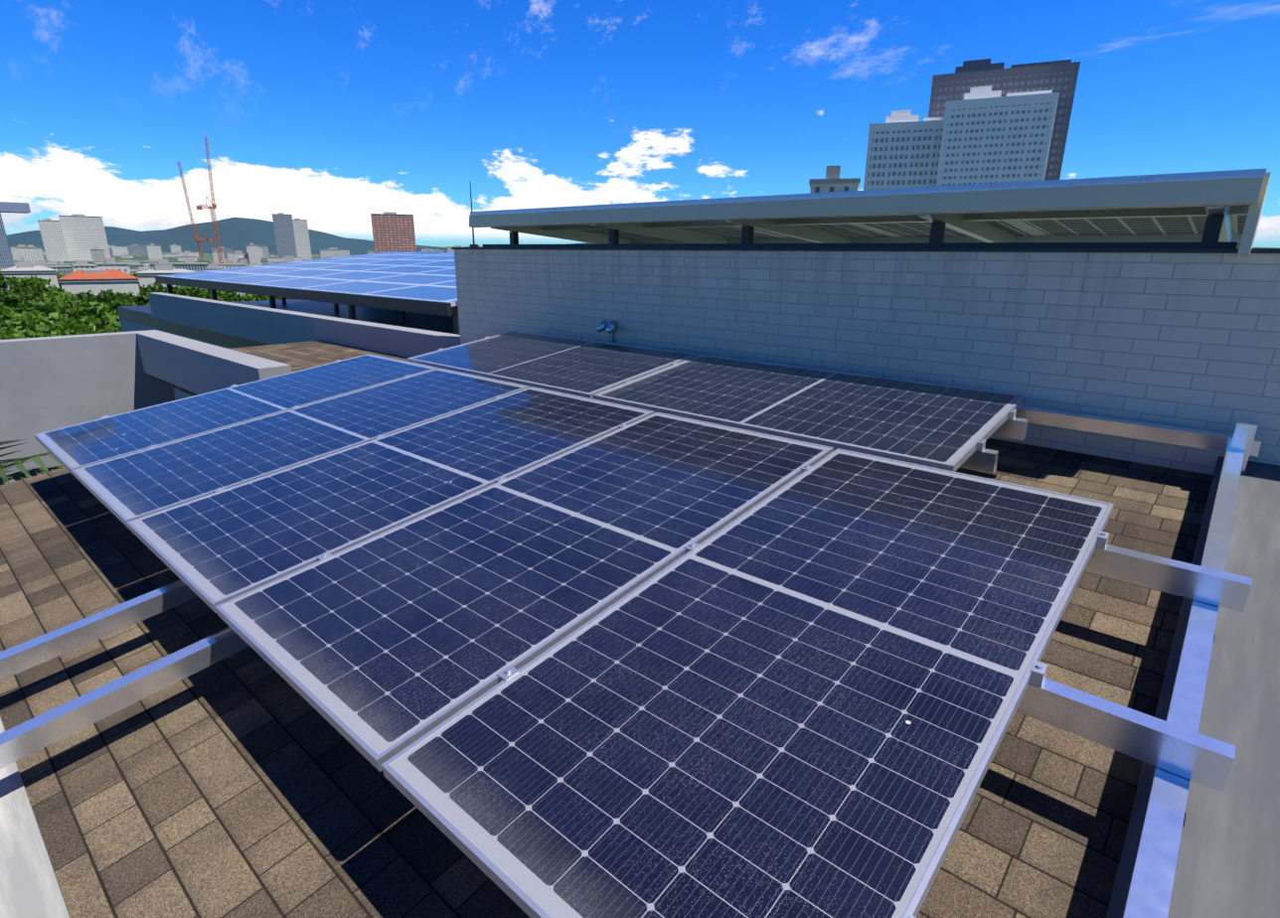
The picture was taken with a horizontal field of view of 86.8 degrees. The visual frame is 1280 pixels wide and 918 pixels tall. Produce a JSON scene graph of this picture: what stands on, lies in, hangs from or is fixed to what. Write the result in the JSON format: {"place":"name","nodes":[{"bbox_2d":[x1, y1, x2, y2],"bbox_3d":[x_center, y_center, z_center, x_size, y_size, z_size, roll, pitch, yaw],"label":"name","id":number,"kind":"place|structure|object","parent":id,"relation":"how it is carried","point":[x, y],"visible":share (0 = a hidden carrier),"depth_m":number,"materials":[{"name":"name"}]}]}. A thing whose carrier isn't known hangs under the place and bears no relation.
{"place":"outdoors","nodes":[
{"label":"outdoors","id":0,"kind":"place"},
{"bbox_2d":[0,717,70,917],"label":"parapet wall","id":1,"kind":"structure","parent":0,"point":[29,886],"depth_m":1.72,"materials":[{"name":"paint"}]},
{"bbox_2d":[0,253,359,331],"bbox_3d":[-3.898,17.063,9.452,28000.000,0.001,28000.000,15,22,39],"label":"ground","id":2,"kind":"structure","parent":0,"point":[208,258],"depth_m":1202.58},
{"bbox_2d":[0,212,13,267],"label":"building","id":3,"kind":"structure","parent":2,"relation":"on","point":[6,259],"depth_m":675.40,"materials":[{"name":"glass"}]},
{"bbox_2d":[0,290,24,306],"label":"tree","id":4,"kind":"object","parent":2,"relation":"on","point":[6,297],"visible":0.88,"depth_m":172.72,"materials":[{"name":"green plant"}]},
{"bbox_2d":[0,276,25,288],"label":"tree","id":5,"kind":"object","parent":2,"relation":"on","point":[3,281],"visible":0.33,"depth_m":236.54,"materials":[{"name":"green plant"}]},
{"bbox_2d":[0,322,25,335],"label":"tree","id":6,"kind":"object","parent":2,"relation":"on","point":[5,331],"visible":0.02,"depth_m":73.60,"materials":[{"name":"green plant"}]},
{"bbox_2d":[0,201,30,339],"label":"street lamp pole","id":7,"kind":"object","parent":2,"relation":"on","point":[16,208],"visible":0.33,"depth_m":8.13,"materials":[{"name":"metal"}]},
{"bbox_2d":[8,293,31,308],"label":"tree","id":8,"kind":"object","parent":2,"relation":"on","point":[20,295],"visible":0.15,"depth_m":177.21,"materials":[{"name":"green plant"}]},
{"bbox_2d":[16,245,25,261],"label":"building","id":9,"kind":"structure","parent":2,"relation":"on","point":[20,251],"depth_m":962.34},
{"bbox_2d":[0,307,44,329],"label":"tree","id":10,"kind":"object","parent":2,"relation":"on","point":[7,315],"visible":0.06,"depth_m":108.79,"materials":[{"name":"green plant"}]},
{"bbox_2d":[9,244,35,260],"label":"building","id":11,"kind":"structure","parent":2,"relation":"on","point":[14,252],"depth_m":1075.88,"materials":[{"name":"concrete"}]},
{"bbox_2d":[3,283,43,294],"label":"tree","id":12,"kind":"object","parent":2,"relation":"on","point":[15,287],"visible":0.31,"depth_m":201.71,"materials":[{"name":"green plant"}]},
{"bbox_2d":[3,299,48,319],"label":"tree","id":13,"kind":"object","parent":2,"relation":"on","point":[36,307],"visible":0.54,"depth_m":141.04,"materials":[{"name":"green plant"}]},
{"bbox_2d":[0,262,59,290],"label":"grey house","id":14,"kind":"structure","parent":2,"relation":"on","point":[24,269],"depth_m":241.47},
{"bbox_2d":[8,281,54,294],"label":"tree","id":15,"kind":"object","parent":2,"relation":"on","point":[41,291],"visible":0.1,"depth_m":221.88,"materials":[{"name":"green plant"}]},
{"bbox_2d":[0,439,65,484],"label":"palm","id":16,"kind":"object","parent":2,"relation":"on","point":[24,471],"visible":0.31,"depth_m":5.66,"materials":[{"name":"plant"}]},
{"bbox_2d":[21,244,43,264],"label":"building","id":17,"kind":"structure","parent":2,"relation":"on","point":[32,253],"depth_m":810.68,"materials":[{"name":"concrete"}]},
{"bbox_2d":[14,275,50,287],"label":"tree","id":18,"kind":"object","parent":2,"relation":"on","point":[37,280],"visible":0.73,"depth_m":232.08,"materials":[{"name":"green plant"}]},
{"bbox_2d":[0,320,70,339],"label":"tree","id":19,"kind":"object","parent":2,"relation":"on","point":[34,331],"visible":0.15,"depth_m":72.62,"materials":[{"name":"green plant"}]},
{"bbox_2d":[22,291,57,301],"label":"tree","id":20,"kind":"object","parent":2,"relation":"on","point":[31,296],"visible":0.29,"depth_m":185.29,"materials":[{"name":"green plant"}]},
{"bbox_2d":[0,312,87,331],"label":"tree","id":21,"kind":"object","parent":2,"relation":"on","point":[15,322],"visible":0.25,"depth_m":102.10,"materials":[{"name":"green plant"}]},
{"bbox_2d":[17,295,71,317],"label":"tree","id":22,"kind":"object","parent":2,"relation":"on","point":[60,303],"visible":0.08,"depth_m":150.02,"materials":[{"name":"green plant"}]},
{"bbox_2d":[33,261,57,271],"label":"lowrise building","id":23,"kind":"structure","parent":2,"relation":"on","point":[39,263],"depth_m":382.46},
{"bbox_2d":[0,322,100,339],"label":"tree","id":24,"kind":"object","parent":2,"relation":"on","point":[54,331],"visible":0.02,"depth_m":70.69,"materials":[{"name":"green plant"}]},
{"bbox_2d":[37,218,69,261],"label":"building","id":25,"kind":"structure","parent":2,"relation":"on","point":[52,235],"depth_m":1027.60,"materials":[{"name":"concrete"}]},
{"bbox_2d":[30,289,79,307],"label":"tree","id":26,"kind":"object","parent":2,"relation":"on","point":[66,297],"visible":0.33,"depth_m":174.26,"materials":[{"name":"green plant"}]},
{"bbox_2d":[46,262,72,274],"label":"lowrise building","id":27,"kind":"structure","parent":2,"relation":"on","point":[64,269],"depth_m":517.89,"materials":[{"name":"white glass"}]},
{"bbox_2d":[21,315,109,333],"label":"tree","id":28,"kind":"object","parent":2,"relation":"on","point":[87,322],"visible":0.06,"depth_m":108.90,"materials":[{"name":"green plant"}]},
{"bbox_2d":[42,300,108,319],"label":"tree","id":29,"kind":"object","parent":2,"relation":"on","point":[83,309],"visible":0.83,"depth_m":139.19,"materials":[{"name":"green plant"}]},
{"bbox_2d":[55,288,97,299],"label":"tree","id":30,"kind":"object","parent":2,"relation":"on","point":[75,296],"visible":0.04,"depth_m":185.88,"materials":[{"name":"green plant"}]},
{"bbox_2d":[51,323,116,336],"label":"tree","id":31,"kind":"object","parent":2,"relation":"on","point":[111,330],"depth_m":71.10,"materials":[{"name":"green plant"}]},
{"bbox_2d":[58,214,110,261],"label":"building","id":32,"kind":"structure","parent":2,"relation":"on","point":[83,236],"depth_m":1062.81,"materials":[{"name":"concrete"}]},
{"bbox_2d":[72,260,97,271],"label":"lowrise building","id":33,"kind":"structure","parent":2,"relation":"on","point":[83,264],"depth_m":414.99,"materials":[{"name":"concrete"}]},
{"bbox_2d":[68,289,119,304],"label":"tree","id":34,"kind":"object","parent":2,"relation":"on","point":[103,295],"visible":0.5,"depth_m":182.72,"materials":[{"name":"green plant"}]},
{"bbox_2d":[90,247,105,263],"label":"building","id":35,"kind":"structure","parent":2,"relation":"on","point":[97,255],"depth_m":915.93,"materials":[{"name":"concrete"}]},
{"bbox_2d":[77,299,118,324],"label":"tree","id":36,"kind":"object","parent":2,"relation":"on","point":[107,301],"visible":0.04,"depth_m":160.45,"materials":[{"name":"green plant"}]},
{"bbox_2d":[58,269,140,296],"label":"red roof house","id":37,"kind":"structure","parent":2,"relation":"on","point":[94,281],"depth_m":207.54,"materials":[{"name":"ceramic"}]},
{"bbox_2d":[93,311,122,331],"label":"tree","id":38,"kind":"object","parent":2,"relation":"on","point":[110,320],"visible":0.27,"depth_m":116.37,"materials":[{"name":"green plant"}]},
{"bbox_2d":[103,322,121,332],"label":"tree","id":39,"kind":"object","parent":2,"relation":"on","point":[116,326],"depth_m":74.28,"materials":[{"name":"green plant"}]},
{"bbox_2d":[95,257,130,274],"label":"lowrise building","id":40,"kind":"structure","parent":2,"relation":"on","point":[110,263],"depth_m":359.37,"materials":[{"name":"concrete"}]},
{"bbox_2d":[97,291,135,301],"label":"tree","id":41,"kind":"object","parent":2,"relation":"on","point":[118,294],"visible":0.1,"depth_m":202.00,"materials":[{"name":"green plant"}]},
{"bbox_2d":[108,245,129,256],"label":"building","id":42,"kind":"structure","parent":2,"relation":"on","point":[119,250],"depth_m":1846.62,"materials":[{"name":"concrete"}]},
{"bbox_2d":[99,298,140,320],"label":"tree","id":43,"kind":"object","parent":2,"relation":"on","point":[112,306],"visible":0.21,"depth_m":150.92,"materials":[{"name":"green plant"}]},
{"bbox_2d":[109,292,149,306],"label":"tree","id":44,"kind":"object","parent":2,"relation":"on","point":[137,297],"visible":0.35,"depth_m":183.94,"materials":[{"name":"green plant"}]},
{"bbox_2d":[129,262,144,266],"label":"lowrise building","id":45,"kind":"structure","parent":2,"relation":"on","point":[134,264],"depth_m":768.50,"materials":[{"name":"white concrete"}]},
{"bbox_2d":[126,244,148,255],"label":"building","id":46,"kind":"structure","parent":2,"relation":"on","point":[135,249],"depth_m":1929.16,"materials":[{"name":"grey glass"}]},
{"bbox_2d":[134,287,167,306],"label":"tree","id":47,"kind":"object","parent":2,"relation":"on","point":[149,290],"visible":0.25,"depth_m":185.88,"materials":[{"name":"green plant"}]},
{"bbox_2d":[143,258,159,267],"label":"lowrise building","id":48,"kind":"structure","parent":2,"relation":"on","point":[147,264],"depth_m":727.63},
{"bbox_2d":[146,243,162,260],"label":"building","id":49,"kind":"structure","parent":2,"relation":"on","point":[154,251],"depth_m":1200.96,"materials":[{"name":"concrete"}]},
{"bbox_2d":[138,281,181,293],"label":"tree","id":50,"kind":"object","parent":2,"relation":"on","point":[158,289],"visible":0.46,"depth_m":219.27,"materials":[{"name":"green plant"}]},
{"bbox_2d":[149,259,175,269],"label":"lowrise building","id":51,"kind":"structure","parent":2,"relation":"on","point":[161,261],"depth_m":460.94,"materials":[{"name":"white concrete"}]},
{"bbox_2d":[136,264,195,296],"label":"grey house","id":52,"kind":"structure","parent":2,"relation":"on","point":[146,277],"depth_m":239.17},
{"bbox_2d":[162,252,178,257],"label":"building","id":53,"kind":"structure","parent":2,"relation":"on","point":[173,254],"depth_m":1644.76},
{"bbox_2d":[169,244,181,252],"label":"building","id":54,"kind":"structure","parent":2,"relation":"on","point":[175,248],"depth_m":1923.93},
{"bbox_2d":[177,254,197,261],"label":"building","id":55,"kind":"structure","parent":2,"relation":"on","point":[180,258],"depth_m":1115.95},
{"bbox_2d":[171,287,205,298],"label":"tree","id":56,"kind":"object","parent":2,"relation":"on","point":[198,293],"visible":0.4,"depth_m":195.31,"materials":[{"name":"green plant"}]},
{"bbox_2d":[177,250,199,257],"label":"building","id":57,"kind":"structure","parent":2,"relation":"on","point":[189,252],"depth_m":1615.35,"materials":[{"name":"concrete"}]},
{"bbox_2d":[174,285,205,296],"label":"tree","id":58,"kind":"object","parent":2,"relation":"on","point":[182,287],"depth_m":228.15,"materials":[{"name":"green plant"}]},
{"bbox_2d":[174,258,207,271],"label":"lowrise building","id":59,"kind":"structure","parent":2,"relation":"on","point":[190,264],"depth_m":408.83,"materials":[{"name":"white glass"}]},
{"bbox_2d":[176,160,212,262],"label":"tower crane","id":60,"kind":"object","parent":2,"relation":"on","point":[199,240],"visible":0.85,"depth_m":626.33,"materials":[{"name":"orange paint"}]},
{"bbox_2d":[196,136,223,264],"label":"tower crane","id":61,"kind":"object","parent":2,"relation":"on","point":[214,205],"visible":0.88,"depth_m":563.73,"materials":[{"name":"orange paint"}]},
{"bbox_2d":[206,261,223,270],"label":"lowrise building","id":62,"kind":"structure","parent":2,"relation":"on","point":[214,266],"depth_m":314.51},
{"bbox_2d":[211,249,225,263],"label":"building","id":63,"kind":"structure","parent":2,"relation":"on","point":[215,256],"depth_m":941.57,"materials":[{"name":"concrete"}]},
{"bbox_2d":[200,290,244,302],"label":"tree","id":64,"kind":"object","parent":2,"relation":"on","point":[231,296],"visible":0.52,"depth_m":195.49,"materials":[{"name":"green plant"}]},
{"bbox_2d":[211,246,233,258],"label":"building","id":65,"kind":"structure","parent":2,"relation":"on","point":[225,250],"depth_m":1570.63,"materials":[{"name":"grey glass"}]},
{"bbox_2d":[216,260,245,269],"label":"lowrise building","id":66,"kind":"structure","parent":2,"relation":"on","point":[229,264],"depth_m":563.38,"materials":[{"name":"concrete"}]},
{"bbox_2d":[226,250,248,263],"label":"building","id":67,"kind":"structure","parent":2,"relation":"on","point":[235,255],"depth_m":950.75,"materials":[{"name":"concrete"}]},
{"bbox_2d":[238,256,249,264],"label":"building","id":68,"kind":"structure","parent":2,"relation":"on","point":[244,259],"depth_m":945.73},
{"bbox_2d":[233,293,269,301],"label":"tree","id":69,"kind":"object","parent":2,"relation":"on","point":[250,297],"visible":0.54,"depth_m":208.13,"materials":[{"name":"green plant"}]},
{"bbox_2d":[246,242,261,264],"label":"building","id":70,"kind":"structure","parent":2,"relation":"on","point":[253,253],"depth_m":946.56,"materials":[{"name":"concrete"}]},
{"bbox_2d":[245,245,269,257],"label":"building","id":71,"kind":"structure","parent":2,"relation":"on","point":[265,253],"depth_m":1739.63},
{"bbox_2d":[267,255,279,262],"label":"building","id":72,"kind":"structure","parent":2,"relation":"on","point":[271,257],"depth_m":1093.85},
{"bbox_2d":[271,212,297,257],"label":"city tower","id":73,"kind":"structure","parent":2,"relation":"on","point":[284,234],"depth_m":1359.26,"materials":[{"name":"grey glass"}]},
{"bbox_2d":[275,256,294,263],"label":"lowrise building","id":74,"kind":"structure","parent":2,"relation":"on","point":[289,258],"depth_m":362.49,"materials":[{"name":"white concrete"}]},
{"bbox_2d":[278,255,302,261],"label":"building","id":75,"kind":"structure","parent":2,"relation":"on","point":[295,258],"depth_m":1204.56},
{"bbox_2d":[292,218,312,259],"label":"city tower","id":76,"kind":"structure","parent":2,"relation":"on","point":[301,237],"depth_m":1391.45,"materials":[{"name":"concrete"}]},
{"bbox_2d":[320,247,349,258],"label":"building","id":77,"kind":"structure","parent":2,"relation":"on","point":[333,252],"depth_m":1189.05,"materials":[{"name":"concrete"}]},
{"bbox_2d":[370,211,416,253],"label":"high-rise building","id":78,"kind":"structure","parent":2,"relation":"on","point":[394,232],"depth_m":896.38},
{"bbox_2d":[447,245,465,252],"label":"building","id":79,"kind":"structure","parent":2,"relation":"on","point":[449,249],"depth_m":1643.63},
{"bbox_2d":[808,165,860,193],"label":"building","id":80,"kind":"structure","parent":2,"relation":"on","point":[832,182],"depth_m":126.06,"materials":[{"name":"concrete"}]},
{"bbox_2d":[863,109,944,190],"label":"white highrise","id":81,"kind":"structure","parent":2,"relation":"on","point":[903,148],"depth_m":285.57,"materials":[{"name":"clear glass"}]},
{"bbox_2d":[935,85,1059,186],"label":"white highrise","id":82,"kind":"structure","parent":2,"relation":"on","point":[989,136],"depth_m":261.75,"materials":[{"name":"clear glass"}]},
{"bbox_2d":[928,58,1080,180],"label":"skyscraper","id":83,"kind":"structure","parent":2,"relation":"on","point":[1060,77],"depth_m":281.71,"materials":[{"name":"grey glass"}]},
{"bbox_2d":[0,292,460,482],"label":"neighbour walls","id":84,"kind":"structure","parent":0,"point":[47,384],"depth_m":7.36,"materials":[{"name":"paint"}]},
{"bbox_2d":[117,284,460,347],"bbox_3d":[-4.789,-3.616,15.109,15.310,1.440,8.200,15,22,39],"label":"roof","id":85,"kind":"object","parent":84,"relation":"on","point":[141,315],"visible":0.1,"depth_m":14.89,"materials":[{"name":"concrete"}]},
{"bbox_2d":[154,251,458,316],"bbox_3d":[-4.909,-3.961,14.232,12.100,0.160,6.060,15,28,39],"label":"solar panel array","id":86,"kind":"object","parent":85,"relation":"on","point":[420,282],"visible":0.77,"depth_m":12.49,"materials":[{"name":"glass"}]},
{"bbox_2d":[171,340,407,396],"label":"roof shingles","id":87,"kind":"object","parent":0,"point":[296,357],"visible":0.14,"depth_m":8.18,"materials":[{"name":"tile"}]},
{"bbox_2d":[0,438,1213,917],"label":"roof shingles","id":88,"kind":"object","parent":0,"point":[248,782],"visible":0.2,"depth_m":1.93,"materials":[{"name":"tile"}]},
{"bbox_2d":[0,0,1279,247],"label":"sky","id":89,"kind":"structure","parent":0,"point":[330,114],"materials":[{"name":"blue"}]},
{"bbox_2d":[6,217,1279,254],"bbox_3d":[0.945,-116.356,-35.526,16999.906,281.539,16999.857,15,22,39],"label":"mountain ridge","id":90,"kind":"structure","parent":0,"point":[238,234],"depth_m":4160.62,"materials":[{"name":"plant"}]},
{"bbox_3d":[0.266,9.344,5.079,9.300,17.380,4.610,15,22,39],"label":"building wall","id":91,"kind":"object","parent":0,"visible":0},
{"bbox_2d":[454,249,1279,475],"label":"tiled wall","id":92,"kind":"structure","parent":91,"relation":"attached to","point":[1187,340],"depth_m":3.79,"materials":[{"name":"tile"}]},
{"bbox_2d":[595,320,618,343],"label":"wall floodlights","id":93,"kind":"object","parent":92,"relation":"attached to","point":[609,327],"depth_m":5.56,"materials":[{"name":"metal"}]},
{"bbox_2d":[451,247,1279,253],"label":"wall coping","id":94,"kind":"object","parent":92,"relation":"on","point":[1215,250],"depth_m":3.85,"materials":[{"name":"paint"}]},
{"bbox_2d":[469,180,478,247],"bbox_3d":[-1.668,-2.426,6.716,0.060,0.620,0.060,15,22,39],"label":"lightning rod","id":95,"kind":"object","parent":94,"relation":"on","point":[473,245],"visible":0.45,"depth_m":6.76,"materials":[{"name":"paint"}]},
{"bbox_2d":[481,215,1237,248],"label":"canopy posts","id":96,"kind":"object","parent":94,"relation":"on","point":[1211,232],"visible":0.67,"depth_m":3.92,"materials":[{"name":"metal"}]},
{"bbox_2d":[469,168,1271,257],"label":"canopy roof","id":97,"kind":"structure","parent":92,"relation":"on","point":[1172,208],"depth_m":4.22,"materials":[{"name":"metal"}]},
{"bbox_2d":[1106,456,1279,917],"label":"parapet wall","id":98,"kind":"structure","parent":91,"relation":"on","point":[1228,862],"depth_m":1.69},
{"bbox_2d":[0,405,1262,917],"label":"mounting frame","id":99,"kind":"object","parent":98,"relation":"on","point":[1177,749],"visible":0.29,"depth_m":2.01,"materials":[{"name":"metal"}]},
{"bbox_2d":[33,353,438,475],"bbox_3d":[-2.634,-0.402,4.637,1.040,0.036,2.240,15,29,39],"label":"solar panel","id":100,"kind":"object","parent":99,"relation":"on","point":[70,448],"visible":0.85,"depth_m":4.43,"materials":[{"name":"glass"}]},
{"bbox_2d":[71,367,529,528],"bbox_3d":[-1.839,-0.192,3.968,1.040,0.036,2.240,15,29,39],"label":"solar panel","id":101,"kind":"object","parent":99,"relation":"on","point":[124,489],"visible":0.83,"depth_m":3.73,"materials":[{"name":"glass"}]},
{"bbox_2d":[127,386,654,613],"bbox_3d":[-1.044,0.018,3.299,1.040,0.036,2.240,15,29,39],"label":"solar panel","id":102,"kind":"object","parent":99,"relation":"on","point":[212,551],"visible":0.88,"depth_m":3.01,"materials":[{"name":"glass"}]},
{"bbox_2d":[214,412,833,772],"bbox_3d":[-0.250,0.229,2.629,1.040,0.036,2.240,15,29,39],"label":"solar panel","id":103,"kind":"object","parent":99,"relation":"on","point":[378,651],"visible":0.94,"depth_m":2.27,"materials":[{"name":"glass"}]},
{"bbox_2d":[406,330,698,398],"bbox_3d":[-0.727,-0.765,5.155,2.100,0.036,1.100,15,29,39],"label":"solar panel","id":104,"kind":"object","parent":99,"relation":"on","point":[580,368],"visible":0.81,"depth_m":4.99,"materials":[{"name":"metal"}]},
{"bbox_2d":[100,335,1109,917],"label":"panel clamps","id":105,"kind":"object","parent":99,"relation":"on","point":[1037,676],"visible":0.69,"depth_m":2.20,"materials":[{"name":"metal"}]},
{"bbox_2d":[381,448,1114,917],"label":"solar panel","id":106,"kind":"object","parent":99,"relation":"on","point":[801,695],"visible":1,"depth_m":1.59,"materials":[{"name":"glass"}]},
{"bbox_2d":[592,354,1026,472],"bbox_3d":[0.862,-0.344,3.817,2.100,0.036,1.100,15,29,39],"label":"solar panel","id":107,"kind":"object","parent":99,"relation":"on","point":[941,426],"visible":0.88,"depth_m":3.60,"materials":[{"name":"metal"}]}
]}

